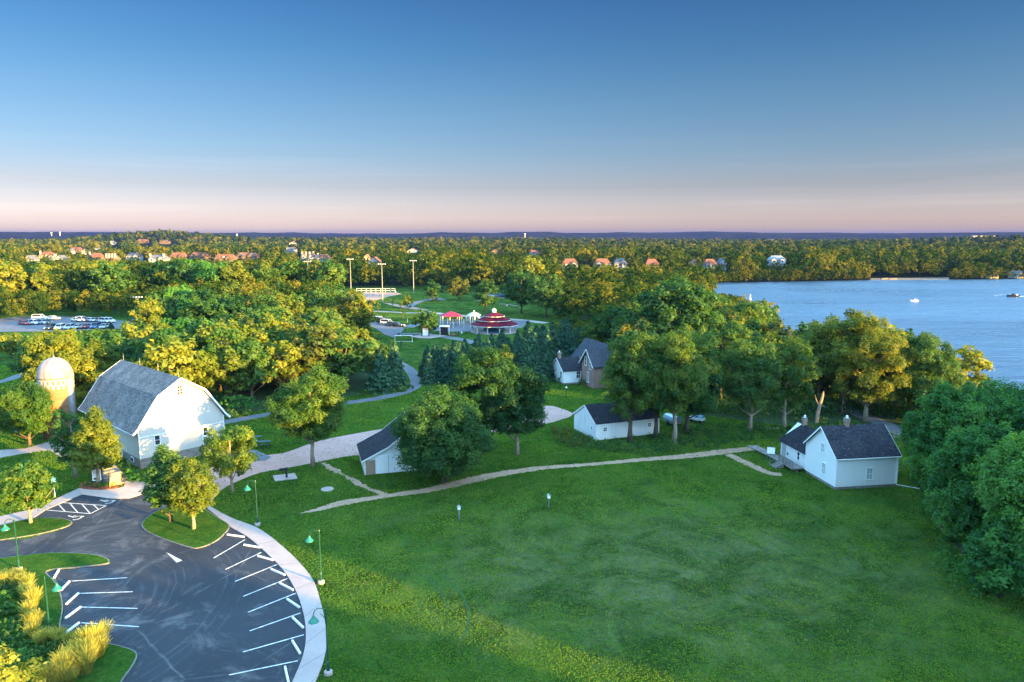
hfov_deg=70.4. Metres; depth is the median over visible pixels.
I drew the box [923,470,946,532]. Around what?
tree
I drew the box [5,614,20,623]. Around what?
shrub
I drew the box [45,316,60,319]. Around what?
parked car
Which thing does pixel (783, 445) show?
door
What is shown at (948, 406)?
tree
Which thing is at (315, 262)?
tree
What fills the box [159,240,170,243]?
house
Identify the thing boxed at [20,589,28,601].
grass tuft
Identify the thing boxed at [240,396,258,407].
shrub
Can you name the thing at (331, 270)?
tree
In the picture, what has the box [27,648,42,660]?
shrub
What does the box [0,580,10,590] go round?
shrub
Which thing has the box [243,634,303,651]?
painted line
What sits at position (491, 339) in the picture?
spruce tree
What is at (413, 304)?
path
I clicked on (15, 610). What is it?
shrub
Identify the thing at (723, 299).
tree
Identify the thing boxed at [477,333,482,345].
spruce tree
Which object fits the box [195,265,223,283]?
tree
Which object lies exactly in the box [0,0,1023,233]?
sky
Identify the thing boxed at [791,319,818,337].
tree
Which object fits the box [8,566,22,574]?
grass tuft
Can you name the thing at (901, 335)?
tree
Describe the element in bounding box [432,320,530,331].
playground surface
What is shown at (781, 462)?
wooden deck
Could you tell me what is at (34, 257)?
house
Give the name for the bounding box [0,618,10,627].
shrub
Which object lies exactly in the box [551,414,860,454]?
undergrowth
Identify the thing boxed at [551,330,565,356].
spruce tree
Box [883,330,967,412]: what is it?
tree
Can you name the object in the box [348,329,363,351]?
tree
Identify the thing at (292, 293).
tree
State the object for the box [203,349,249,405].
tree
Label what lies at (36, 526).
grass island
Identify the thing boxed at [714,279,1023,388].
lake
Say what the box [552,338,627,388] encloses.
farmhouse
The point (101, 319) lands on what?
parked car
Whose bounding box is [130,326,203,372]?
tree
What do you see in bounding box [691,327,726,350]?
tree
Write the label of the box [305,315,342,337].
tree
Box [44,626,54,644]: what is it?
grass tuft
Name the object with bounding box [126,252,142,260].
house
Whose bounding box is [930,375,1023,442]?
tree
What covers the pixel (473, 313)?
gazebo
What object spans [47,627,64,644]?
grass tuft
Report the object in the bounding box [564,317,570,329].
spruce tree
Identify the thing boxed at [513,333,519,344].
spruce tree
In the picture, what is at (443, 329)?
snack cart
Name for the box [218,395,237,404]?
shrub
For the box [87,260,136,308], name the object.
tree
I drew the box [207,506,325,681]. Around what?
sidewalk
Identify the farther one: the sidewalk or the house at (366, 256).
the house at (366, 256)
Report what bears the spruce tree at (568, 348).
on the forest floor at (769, 418)
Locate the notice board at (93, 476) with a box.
[90,467,102,486]
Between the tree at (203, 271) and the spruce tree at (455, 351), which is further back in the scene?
the tree at (203, 271)
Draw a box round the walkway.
[0,488,81,524]
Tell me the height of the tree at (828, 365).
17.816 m
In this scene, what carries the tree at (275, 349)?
on the forest floor at (357, 382)
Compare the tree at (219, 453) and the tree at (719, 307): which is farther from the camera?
the tree at (719, 307)
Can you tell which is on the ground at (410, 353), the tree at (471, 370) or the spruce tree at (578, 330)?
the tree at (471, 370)
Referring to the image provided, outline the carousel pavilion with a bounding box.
[470,308,517,334]
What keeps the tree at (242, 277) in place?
on the ground at (410, 353)
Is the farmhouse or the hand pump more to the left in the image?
the hand pump
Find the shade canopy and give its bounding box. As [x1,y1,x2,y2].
[440,311,462,324]
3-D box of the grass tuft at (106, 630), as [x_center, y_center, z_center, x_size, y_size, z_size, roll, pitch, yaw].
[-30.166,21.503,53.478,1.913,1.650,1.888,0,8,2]
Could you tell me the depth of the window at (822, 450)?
88.35 m
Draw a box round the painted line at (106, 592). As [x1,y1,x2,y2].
[79,591,132,593]
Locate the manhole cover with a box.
[321,487,333,491]
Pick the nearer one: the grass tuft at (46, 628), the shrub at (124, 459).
the grass tuft at (46, 628)
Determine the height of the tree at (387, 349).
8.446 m
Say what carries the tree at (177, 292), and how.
on the ground at (410, 353)
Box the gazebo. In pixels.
[468,311,480,318]
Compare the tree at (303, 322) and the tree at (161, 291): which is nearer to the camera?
the tree at (303, 322)
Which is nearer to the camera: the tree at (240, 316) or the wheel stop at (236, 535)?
the wheel stop at (236, 535)
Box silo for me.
[33,354,77,439]
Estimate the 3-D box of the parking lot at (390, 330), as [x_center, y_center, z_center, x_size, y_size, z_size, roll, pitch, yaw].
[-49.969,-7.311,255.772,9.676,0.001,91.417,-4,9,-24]
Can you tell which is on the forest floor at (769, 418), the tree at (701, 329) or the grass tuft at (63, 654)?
the tree at (701, 329)
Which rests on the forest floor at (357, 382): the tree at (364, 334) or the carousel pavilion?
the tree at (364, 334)
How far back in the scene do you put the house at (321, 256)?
746.50 m
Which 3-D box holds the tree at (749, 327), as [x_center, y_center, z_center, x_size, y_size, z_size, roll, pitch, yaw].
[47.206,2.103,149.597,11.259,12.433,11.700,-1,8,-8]
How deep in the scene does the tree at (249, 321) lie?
151.08 m
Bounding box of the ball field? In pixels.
[363,292,399,299]
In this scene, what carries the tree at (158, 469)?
on the grass island at (210, 528)
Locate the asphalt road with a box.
[791,399,904,437]
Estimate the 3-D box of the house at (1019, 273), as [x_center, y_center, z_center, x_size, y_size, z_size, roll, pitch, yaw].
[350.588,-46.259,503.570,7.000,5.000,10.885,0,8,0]
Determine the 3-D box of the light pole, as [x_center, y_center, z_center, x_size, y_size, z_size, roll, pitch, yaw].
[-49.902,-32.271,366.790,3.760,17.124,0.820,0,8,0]
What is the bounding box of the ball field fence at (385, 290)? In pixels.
[356,288,394,292]
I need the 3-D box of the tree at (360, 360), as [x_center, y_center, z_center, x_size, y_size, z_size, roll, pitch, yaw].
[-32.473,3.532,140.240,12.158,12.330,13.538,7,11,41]
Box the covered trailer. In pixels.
[663,413,681,424]
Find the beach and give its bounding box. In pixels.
[870,277,948,279]
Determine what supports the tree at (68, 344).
on the ground at (410, 353)
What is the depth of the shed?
92.11 m
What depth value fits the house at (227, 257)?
745.44 m
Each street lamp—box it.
[0,519,22,569]
[44,576,62,629]
[244,480,260,525]
[305,530,324,584]
[308,608,332,676]
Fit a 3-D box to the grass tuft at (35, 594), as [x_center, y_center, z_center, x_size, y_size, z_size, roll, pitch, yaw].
[-38.579,20.692,58.446,1.586,1.808,1.607,-2,9,-14]
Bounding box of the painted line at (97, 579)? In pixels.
[74,577,126,580]
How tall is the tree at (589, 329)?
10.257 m
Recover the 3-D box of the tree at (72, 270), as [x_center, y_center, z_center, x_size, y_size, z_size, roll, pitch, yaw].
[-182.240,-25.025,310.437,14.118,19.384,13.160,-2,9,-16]
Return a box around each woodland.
[0,228,1023,252]
[0,245,1023,291]
[0,263,997,401]
[253,236,802,240]
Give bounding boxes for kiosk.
[421,326,428,335]
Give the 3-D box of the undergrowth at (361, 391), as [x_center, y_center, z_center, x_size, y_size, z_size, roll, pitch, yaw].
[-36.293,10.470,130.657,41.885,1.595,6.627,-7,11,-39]
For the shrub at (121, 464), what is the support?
on the ground at (410, 353)
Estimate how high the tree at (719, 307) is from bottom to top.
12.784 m
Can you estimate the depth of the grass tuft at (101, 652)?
51.75 m
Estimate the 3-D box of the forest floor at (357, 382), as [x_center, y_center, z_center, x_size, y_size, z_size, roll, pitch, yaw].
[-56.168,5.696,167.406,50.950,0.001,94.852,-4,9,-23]
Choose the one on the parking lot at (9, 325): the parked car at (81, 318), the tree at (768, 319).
the parked car at (81, 318)
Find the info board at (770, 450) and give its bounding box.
[767,447,774,457]
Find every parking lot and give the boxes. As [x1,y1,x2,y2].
[0,315,142,331]
[0,493,305,681]
[370,320,403,336]
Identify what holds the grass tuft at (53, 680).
on the grass island at (114, 663)
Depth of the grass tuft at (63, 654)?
49.06 m
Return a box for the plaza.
[52,480,150,500]
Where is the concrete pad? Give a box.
[273,473,297,480]
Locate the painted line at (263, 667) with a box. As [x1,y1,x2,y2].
[229,660,297,674]
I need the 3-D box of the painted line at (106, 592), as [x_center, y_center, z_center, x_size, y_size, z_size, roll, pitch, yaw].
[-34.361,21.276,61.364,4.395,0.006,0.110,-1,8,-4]
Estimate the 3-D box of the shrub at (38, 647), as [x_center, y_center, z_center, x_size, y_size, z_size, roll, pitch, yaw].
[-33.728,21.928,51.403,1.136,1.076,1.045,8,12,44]
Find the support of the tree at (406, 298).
on the ground at (410, 353)
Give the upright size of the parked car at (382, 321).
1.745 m
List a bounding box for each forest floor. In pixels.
[200,368,406,415]
[579,314,917,425]
[952,536,961,548]
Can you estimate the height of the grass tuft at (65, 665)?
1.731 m
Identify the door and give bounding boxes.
[376,453,400,473]
[782,443,785,457]
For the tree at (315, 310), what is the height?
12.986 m
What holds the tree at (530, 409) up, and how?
on the ground at (410, 353)
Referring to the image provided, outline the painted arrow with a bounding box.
[168,553,181,561]
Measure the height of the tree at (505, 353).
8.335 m
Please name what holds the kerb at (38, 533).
on the parking lot at (192, 617)
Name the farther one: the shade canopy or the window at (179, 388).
the shade canopy
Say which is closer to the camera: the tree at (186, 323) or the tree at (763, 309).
the tree at (186, 323)
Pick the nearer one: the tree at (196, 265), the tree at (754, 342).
the tree at (754, 342)
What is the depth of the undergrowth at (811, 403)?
122.73 m
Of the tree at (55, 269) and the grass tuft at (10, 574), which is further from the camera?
the tree at (55, 269)
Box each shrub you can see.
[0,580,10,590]
[0,590,12,600]
[0,600,18,614]
[0,603,14,614]
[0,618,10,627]
[0,629,13,643]
[0,640,13,650]
[4,624,22,642]
[5,603,18,613]
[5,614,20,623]
[7,583,19,596]
[7,647,32,662]
[10,616,25,631]
[10,632,28,646]
[18,653,37,663]
[19,638,34,651]
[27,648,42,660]
[29,643,44,656]
[32,655,52,670]
[40,616,51,625]
[42,641,57,653]
[47,639,61,652]
[53,638,67,648]
[115,456,126,465]
[118,461,130,471]
[122,468,138,477]
[126,473,141,482]
[213,391,224,401]
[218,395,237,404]
[224,395,239,408]
[234,393,248,404]
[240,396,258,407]
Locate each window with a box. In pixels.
[154,434,160,445]
[176,385,183,395]
[202,426,207,436]
[576,371,580,377]
[820,442,824,453]
[821,461,825,475]
[865,467,872,479]
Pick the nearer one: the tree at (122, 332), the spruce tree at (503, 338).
the tree at (122, 332)
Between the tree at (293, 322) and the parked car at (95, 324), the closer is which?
the tree at (293, 322)
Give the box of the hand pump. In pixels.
[279,467,288,477]
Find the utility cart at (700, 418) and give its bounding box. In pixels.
[690,415,704,422]
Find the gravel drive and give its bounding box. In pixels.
[153,406,572,498]
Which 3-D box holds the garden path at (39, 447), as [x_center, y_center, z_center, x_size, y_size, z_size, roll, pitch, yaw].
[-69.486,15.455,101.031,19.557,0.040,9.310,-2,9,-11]
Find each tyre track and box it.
[420,574,448,615]
[441,574,469,641]
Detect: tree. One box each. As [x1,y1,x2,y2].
[0,261,33,297]
[0,332,24,357]
[0,380,62,445]
[0,459,62,522]
[0,644,47,681]
[2,263,20,295]
[5,334,52,374]
[19,329,98,398]
[27,264,55,289]
[28,262,55,294]
[28,263,64,290]
[45,328,63,335]
[47,409,94,477]
[64,260,96,302]
[64,331,114,369]
[66,404,123,486]
[71,337,132,399]
[83,328,111,338]
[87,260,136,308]
[88,260,112,273]
[89,328,130,357]
[93,258,116,299]
[96,264,133,291]
[104,338,137,370]
[107,323,115,331]
[115,320,143,335]
[119,329,128,340]
[120,321,137,337]
[127,296,164,327]
[129,323,162,342]
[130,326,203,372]
[131,335,208,383]
[134,291,180,321]
[138,320,172,334]
[138,443,191,521]
[143,258,179,285]
[158,287,177,320]
[158,456,220,528]
[159,317,181,326]
[159,327,198,342]
[161,283,195,302]
[163,259,199,284]
[163,286,192,309]
[167,317,214,346]
[168,295,197,318]
[171,315,195,324]
[174,293,216,322]
[174,350,222,392]
[179,319,211,353]
[180,258,198,276]
[180,258,211,284]
[182,286,206,301]
[188,318,239,355]
[193,288,227,314]
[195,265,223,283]
[198,425,258,492]
[200,266,231,288]
[200,297,230,320]
[201,325,248,401]
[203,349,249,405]
[205,261,233,277]
[207,261,240,285]
[211,296,247,317]
[211,310,236,323]
[211,311,234,323]
[215,324,271,392]
[219,282,249,296]
[223,293,248,312]
[224,318,233,328]
[224,336,278,399]
[225,259,254,290]
[234,312,246,322]
[234,316,269,337]
[238,293,263,312]
[238,309,289,331]
[243,301,271,315]
[249,293,277,308]
[251,263,284,286]
[251,287,283,302]
[252,256,285,270]
[252,316,282,347]
[252,340,303,391]
[253,261,272,275]
[253,286,283,295]
[256,313,301,341]
[259,305,293,319]
[263,363,350,465]
[266,341,295,386]
[267,292,293,305]
[269,310,299,326]
[272,297,304,315]
[275,263,301,281]
[276,323,308,376]
[276,329,312,383]
[280,260,307,283]
[286,291,305,305]
[290,313,310,333]
[290,320,342,374]
[294,287,331,312]
[299,309,340,330]
[299,319,343,372]
[301,259,327,279]
[301,311,327,323]
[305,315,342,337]
[306,306,325,322]
[307,308,341,318]
[313,327,379,390]
[314,258,347,287]
[316,316,344,324]
[317,264,342,286]
[319,284,349,303]
[319,313,349,327]
[322,307,343,321]
[323,320,347,373]
[324,287,353,311]
[325,329,358,386]
[331,295,347,324]
[336,289,376,325]
[342,288,365,297]
[345,294,377,328]
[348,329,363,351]
[350,325,373,342]
[354,340,387,373]
[365,349,396,394]
[372,340,400,362]
[387,341,407,388]
[388,382,499,483]
[402,295,413,308]
[410,308,439,330]
[416,345,430,376]
[418,352,437,384]
[421,279,442,299]
[431,343,439,354]
[432,350,439,383]
[435,348,451,384]
[446,276,469,299]
[446,342,460,385]
[447,343,451,355]
[447,345,520,452]
[453,348,484,368]
[461,338,468,349]
[472,279,499,314]
[473,338,480,348]
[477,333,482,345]
[481,363,550,454]
[485,338,490,347]
[489,333,495,345]
[493,344,515,364]
[495,337,501,348]
[498,329,506,339]
[499,270,540,313]
[500,334,505,345]
[505,337,512,350]
[510,341,519,351]
[511,349,515,362]
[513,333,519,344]
[514,346,517,356]
[515,350,520,366]
[516,254,548,282]
[516,339,537,377]
[520,321,533,339]
[525,324,532,340]
[526,274,564,316]
[528,332,540,355]
[529,345,545,378]
[533,325,538,334]
[538,325,546,339]
[539,332,553,363]
[539,342,555,381]
[545,330,556,359]
[548,321,555,331]
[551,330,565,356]
[556,320,567,338]
[558,326,574,356]
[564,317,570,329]
[568,325,578,344]
[570,331,578,350]
[576,325,580,336]
[578,321,607,342]
[578,329,584,344]
[590,304,631,343]
[598,332,663,442]
[605,311,647,343]
[610,317,661,344]
[613,300,636,312]
[618,319,669,351]
[620,332,699,437]
[622,301,642,316]
[626,304,653,321]
[631,291,647,306]
[633,330,711,443]
[639,274,725,336]
[656,324,728,433]
[689,325,705,336]
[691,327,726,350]
[695,314,756,406]
[704,292,726,302]
[709,295,734,311]
[710,300,733,318]
[718,336,786,432]
[723,309,745,320]
[725,321,764,339]
[726,306,767,327]
[730,299,760,317]
[735,301,765,317]
[741,328,759,343]
[741,338,759,381]
[742,316,772,339]
[748,307,775,322]
[751,316,792,342]
[752,311,773,324]
[757,331,790,348]
[757,335,821,427]
[758,305,783,323]
[760,298,779,324]
[786,333,804,391]
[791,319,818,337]
[791,326,840,406]
[804,308,881,412]
[806,369,835,392]
[814,391,825,422]
[830,310,915,421]
[878,324,907,363]
[881,328,913,337]
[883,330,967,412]
[892,331,924,397]
[896,379,1006,489]
[909,410,943,457]
[917,424,962,481]
[921,417,1021,540]
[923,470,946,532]
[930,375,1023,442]
[930,484,985,553]
[943,344,994,388]
[958,513,1023,597]
[965,430,1023,570]
[987,384,1023,434]
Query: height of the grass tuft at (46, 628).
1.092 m
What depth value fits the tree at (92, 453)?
85.11 m
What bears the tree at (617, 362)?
on the ground at (410, 353)
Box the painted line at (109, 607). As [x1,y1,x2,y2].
[87,607,136,608]
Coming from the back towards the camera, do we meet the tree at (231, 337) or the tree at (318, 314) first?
the tree at (318, 314)
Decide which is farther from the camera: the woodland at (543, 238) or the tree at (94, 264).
the woodland at (543, 238)
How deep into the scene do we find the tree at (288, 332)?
152.89 m
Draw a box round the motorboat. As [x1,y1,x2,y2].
[1006,294,1019,296]
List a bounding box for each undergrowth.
[224,383,413,418]
[550,425,588,446]
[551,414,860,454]
[601,382,927,421]
[900,422,959,542]
[925,542,1023,614]
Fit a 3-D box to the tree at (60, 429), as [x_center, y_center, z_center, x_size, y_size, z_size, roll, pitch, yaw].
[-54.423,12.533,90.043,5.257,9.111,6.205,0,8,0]
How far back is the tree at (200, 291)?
222.33 m
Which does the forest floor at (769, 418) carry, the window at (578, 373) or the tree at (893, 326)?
the tree at (893, 326)
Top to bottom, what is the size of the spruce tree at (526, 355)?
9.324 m
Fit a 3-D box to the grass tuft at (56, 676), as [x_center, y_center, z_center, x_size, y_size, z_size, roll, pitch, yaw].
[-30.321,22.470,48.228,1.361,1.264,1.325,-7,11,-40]
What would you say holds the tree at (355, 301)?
on the ground at (410, 353)
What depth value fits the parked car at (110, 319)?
248.58 m
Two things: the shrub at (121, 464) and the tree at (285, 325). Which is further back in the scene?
the tree at (285, 325)
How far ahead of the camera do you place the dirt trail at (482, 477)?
92.29 m
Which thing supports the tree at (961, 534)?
on the forest floor at (958, 545)
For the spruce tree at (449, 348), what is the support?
on the ground at (410, 353)
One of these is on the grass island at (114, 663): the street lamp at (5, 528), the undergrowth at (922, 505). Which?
the street lamp at (5, 528)
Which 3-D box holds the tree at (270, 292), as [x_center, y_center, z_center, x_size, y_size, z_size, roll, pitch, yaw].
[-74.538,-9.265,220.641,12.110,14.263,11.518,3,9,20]
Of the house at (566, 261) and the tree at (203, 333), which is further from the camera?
the house at (566, 261)
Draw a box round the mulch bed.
[79,481,118,489]
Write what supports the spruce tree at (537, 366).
on the ground at (410, 353)
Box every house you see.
[25,255,39,261]
[39,251,53,259]
[53,254,67,259]
[72,247,82,252]
[88,252,104,260]
[105,253,120,262]
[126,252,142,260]
[137,239,148,242]
[148,253,170,262]
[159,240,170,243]
[169,252,188,259]
[189,252,210,260]
[213,254,236,263]
[235,252,258,260]
[286,247,296,252]
[300,251,316,260]
[317,253,329,262]
[363,254,371,261]
[369,257,380,266]
[407,248,417,252]
[529,250,539,254]
[562,258,577,266]
[594,258,610,267]
[613,258,626,270]
[644,259,658,267]
[687,259,700,265]
[702,259,716,268]
[716,258,727,269]
[767,255,785,265]
[980,270,998,277]
[1007,270,1023,277]
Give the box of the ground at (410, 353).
[0,231,1023,681]
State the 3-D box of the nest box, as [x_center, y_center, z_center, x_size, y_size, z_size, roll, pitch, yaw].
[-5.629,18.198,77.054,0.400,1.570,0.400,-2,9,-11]
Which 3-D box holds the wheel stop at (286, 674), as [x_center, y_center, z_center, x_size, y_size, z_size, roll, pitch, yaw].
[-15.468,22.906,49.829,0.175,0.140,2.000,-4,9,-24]
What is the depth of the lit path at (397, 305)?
304.61 m
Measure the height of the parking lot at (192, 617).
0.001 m
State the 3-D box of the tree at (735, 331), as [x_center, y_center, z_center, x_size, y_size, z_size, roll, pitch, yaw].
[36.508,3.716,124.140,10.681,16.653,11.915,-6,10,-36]
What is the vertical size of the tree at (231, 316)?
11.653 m
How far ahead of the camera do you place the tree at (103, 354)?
125.86 m
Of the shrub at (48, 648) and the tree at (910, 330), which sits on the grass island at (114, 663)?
the shrub at (48, 648)
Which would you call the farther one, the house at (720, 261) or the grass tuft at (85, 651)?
the house at (720, 261)
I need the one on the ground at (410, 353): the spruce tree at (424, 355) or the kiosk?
the spruce tree at (424, 355)
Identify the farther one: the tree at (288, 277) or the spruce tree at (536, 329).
the tree at (288, 277)
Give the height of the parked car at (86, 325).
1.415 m
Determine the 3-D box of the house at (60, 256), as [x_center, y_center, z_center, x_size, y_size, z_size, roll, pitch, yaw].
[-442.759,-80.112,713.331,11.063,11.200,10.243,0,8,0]
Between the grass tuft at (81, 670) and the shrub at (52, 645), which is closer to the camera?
the grass tuft at (81, 670)
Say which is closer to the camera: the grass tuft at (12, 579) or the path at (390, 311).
the grass tuft at (12, 579)
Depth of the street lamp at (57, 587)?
53.88 m
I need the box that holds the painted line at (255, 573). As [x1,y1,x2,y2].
[235,564,277,581]
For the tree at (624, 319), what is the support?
on the forest floor at (769, 418)
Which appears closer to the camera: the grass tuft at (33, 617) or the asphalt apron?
the grass tuft at (33, 617)
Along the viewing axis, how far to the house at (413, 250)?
1189.62 m
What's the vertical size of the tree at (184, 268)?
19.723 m
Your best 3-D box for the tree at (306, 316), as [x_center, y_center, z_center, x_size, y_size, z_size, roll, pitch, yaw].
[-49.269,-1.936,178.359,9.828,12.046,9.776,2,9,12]
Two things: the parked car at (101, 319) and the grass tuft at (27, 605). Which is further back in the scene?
the parked car at (101, 319)
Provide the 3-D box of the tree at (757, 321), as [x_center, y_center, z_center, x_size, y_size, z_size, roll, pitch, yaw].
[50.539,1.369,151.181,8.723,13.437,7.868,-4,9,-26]
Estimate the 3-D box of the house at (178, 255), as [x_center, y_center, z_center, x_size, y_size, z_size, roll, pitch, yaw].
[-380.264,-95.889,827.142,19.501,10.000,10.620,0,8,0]
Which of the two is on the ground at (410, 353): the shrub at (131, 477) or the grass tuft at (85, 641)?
the shrub at (131, 477)
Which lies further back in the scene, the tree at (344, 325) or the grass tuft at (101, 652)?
the tree at (344, 325)
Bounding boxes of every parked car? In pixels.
[17,320,29,324]
[28,319,37,324]
[31,314,46,318]
[37,318,47,324]
[43,323,55,329]
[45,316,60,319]
[53,323,65,329]
[63,323,74,328]
[70,317,79,321]
[71,324,81,328]
[76,316,84,321]
[80,323,90,328]
[90,322,100,328]
[98,317,108,322]
[99,323,108,328]
[106,317,115,322]
[380,319,391,323]
[389,322,403,326]
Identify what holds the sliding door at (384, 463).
in the shed
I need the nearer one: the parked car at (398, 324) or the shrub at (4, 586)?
the shrub at (4, 586)
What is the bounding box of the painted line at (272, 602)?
[249,593,295,611]
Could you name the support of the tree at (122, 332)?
on the ground at (410, 353)
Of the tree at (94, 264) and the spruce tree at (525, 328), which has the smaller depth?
the spruce tree at (525, 328)
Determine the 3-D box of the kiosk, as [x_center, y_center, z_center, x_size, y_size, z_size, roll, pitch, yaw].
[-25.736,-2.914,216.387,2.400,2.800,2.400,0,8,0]
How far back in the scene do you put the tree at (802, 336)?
136.98 m
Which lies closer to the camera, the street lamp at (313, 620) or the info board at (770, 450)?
the street lamp at (313, 620)
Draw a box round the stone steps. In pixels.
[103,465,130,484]
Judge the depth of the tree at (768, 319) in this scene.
172.76 m
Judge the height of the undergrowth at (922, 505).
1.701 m
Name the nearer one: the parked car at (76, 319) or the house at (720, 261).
the parked car at (76, 319)
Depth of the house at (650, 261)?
594.67 m
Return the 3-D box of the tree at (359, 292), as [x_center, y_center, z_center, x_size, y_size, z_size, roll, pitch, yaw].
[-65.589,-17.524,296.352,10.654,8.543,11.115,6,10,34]
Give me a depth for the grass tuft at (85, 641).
50.72 m
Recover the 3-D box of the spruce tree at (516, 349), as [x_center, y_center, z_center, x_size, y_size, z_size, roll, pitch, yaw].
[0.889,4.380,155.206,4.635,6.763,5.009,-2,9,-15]
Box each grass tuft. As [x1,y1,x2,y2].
[0,569,16,588]
[0,571,8,587]
[5,576,16,587]
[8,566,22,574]
[13,570,28,585]
[14,579,35,593]
[16,572,34,584]
[16,596,37,614]
[19,608,37,623]
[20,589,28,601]
[20,619,40,639]
[21,607,46,630]
[21,625,38,640]
[22,583,44,608]
[30,629,46,645]
[31,629,50,645]
[32,665,57,681]
[37,662,58,681]
[39,626,54,641]
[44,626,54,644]
[45,663,62,681]
[46,646,76,666]
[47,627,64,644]
[47,643,75,660]
[47,676,60,681]
[49,668,66,681]
[50,656,76,681]
[51,625,68,637]
[53,629,70,644]
[57,670,72,681]
[62,634,85,649]
[62,636,90,653]
[64,629,74,640]
[65,664,80,681]
[67,628,79,640]
[70,633,99,653]
[70,652,95,675]
[71,626,93,640]
[71,642,99,674]
[77,620,104,640]
[84,626,104,641]
[89,632,107,656]
[92,618,113,638]
[92,634,111,657]
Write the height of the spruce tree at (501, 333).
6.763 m
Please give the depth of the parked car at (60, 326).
230.48 m
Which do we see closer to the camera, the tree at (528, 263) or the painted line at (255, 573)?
the painted line at (255, 573)
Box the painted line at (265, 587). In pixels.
[243,578,287,596]
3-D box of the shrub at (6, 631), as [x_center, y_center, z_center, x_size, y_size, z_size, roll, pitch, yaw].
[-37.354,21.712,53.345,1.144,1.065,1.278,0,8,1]
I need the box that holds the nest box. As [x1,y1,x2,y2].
[457,505,460,518]
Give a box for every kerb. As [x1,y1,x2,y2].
[0,518,71,540]
[1,552,136,681]
[142,509,229,548]
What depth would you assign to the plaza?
85.05 m
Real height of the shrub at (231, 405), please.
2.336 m
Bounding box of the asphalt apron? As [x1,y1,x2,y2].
[236,450,270,461]
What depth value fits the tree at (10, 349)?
176.47 m
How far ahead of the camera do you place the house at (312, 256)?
837.74 m
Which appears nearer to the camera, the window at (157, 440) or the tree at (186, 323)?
the window at (157, 440)
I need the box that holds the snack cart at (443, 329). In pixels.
[439,325,455,334]
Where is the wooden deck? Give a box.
[747,445,803,472]
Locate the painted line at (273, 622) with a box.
[249,613,299,630]
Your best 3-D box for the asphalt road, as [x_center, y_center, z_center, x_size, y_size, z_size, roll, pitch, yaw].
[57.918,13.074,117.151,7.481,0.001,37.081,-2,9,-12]
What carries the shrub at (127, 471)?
on the ground at (410, 353)
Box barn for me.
[78,356,230,468]
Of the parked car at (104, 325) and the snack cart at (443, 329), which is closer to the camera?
the snack cart at (443, 329)
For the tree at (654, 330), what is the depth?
140.32 m
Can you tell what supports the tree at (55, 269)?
on the ground at (410, 353)
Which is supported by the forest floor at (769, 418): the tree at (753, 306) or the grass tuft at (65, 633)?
the tree at (753, 306)
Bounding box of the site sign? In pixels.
[108,471,121,486]
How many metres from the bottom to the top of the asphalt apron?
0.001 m
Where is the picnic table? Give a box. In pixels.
[256,440,270,447]
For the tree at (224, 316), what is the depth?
176.85 m
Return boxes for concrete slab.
[411,334,444,337]
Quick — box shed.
[356,414,415,474]
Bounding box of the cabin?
[777,415,918,489]
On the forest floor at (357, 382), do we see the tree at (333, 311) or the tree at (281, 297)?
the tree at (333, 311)
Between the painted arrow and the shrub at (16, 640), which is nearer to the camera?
the shrub at (16, 640)
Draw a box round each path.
[0,373,22,382]
[0,442,61,457]
[224,362,421,423]
[374,311,412,312]
[386,303,428,310]
[398,333,473,343]
[404,298,445,307]
[405,320,443,326]
[426,311,549,322]
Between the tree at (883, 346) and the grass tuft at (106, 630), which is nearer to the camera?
the grass tuft at (106, 630)
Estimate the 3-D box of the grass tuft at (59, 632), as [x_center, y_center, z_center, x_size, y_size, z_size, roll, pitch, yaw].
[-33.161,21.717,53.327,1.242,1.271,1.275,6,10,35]
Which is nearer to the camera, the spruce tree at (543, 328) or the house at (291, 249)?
the spruce tree at (543, 328)
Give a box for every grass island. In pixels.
[0,518,70,538]
[0,553,135,681]
[143,507,228,547]
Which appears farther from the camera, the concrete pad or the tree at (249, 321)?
the tree at (249, 321)
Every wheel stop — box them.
[64,606,81,618]
[65,592,78,604]
[66,622,79,632]
[227,534,244,537]
[243,544,260,547]
[257,555,273,560]
[270,568,285,575]
[279,582,293,590]
[284,666,289,681]
[286,598,299,607]
[291,640,300,653]
[292,616,303,628]
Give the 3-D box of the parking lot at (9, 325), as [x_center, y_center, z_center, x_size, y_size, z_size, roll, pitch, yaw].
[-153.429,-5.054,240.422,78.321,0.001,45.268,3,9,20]
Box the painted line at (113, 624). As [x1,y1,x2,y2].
[82,622,138,626]
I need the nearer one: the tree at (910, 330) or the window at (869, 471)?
the window at (869, 471)
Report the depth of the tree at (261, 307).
200.96 m
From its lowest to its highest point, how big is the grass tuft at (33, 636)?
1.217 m
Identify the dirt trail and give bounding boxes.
[302,447,754,512]
[322,462,386,494]
[726,454,781,475]
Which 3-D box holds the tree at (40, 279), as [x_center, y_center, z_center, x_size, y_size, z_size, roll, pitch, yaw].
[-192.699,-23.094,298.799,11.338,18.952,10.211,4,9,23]
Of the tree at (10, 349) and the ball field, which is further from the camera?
the ball field
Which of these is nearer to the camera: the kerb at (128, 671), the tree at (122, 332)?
the kerb at (128, 671)
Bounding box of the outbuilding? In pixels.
[573,402,660,440]
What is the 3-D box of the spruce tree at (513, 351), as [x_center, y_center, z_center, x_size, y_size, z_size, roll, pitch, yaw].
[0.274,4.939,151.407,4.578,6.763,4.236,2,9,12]
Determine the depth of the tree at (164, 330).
145.63 m

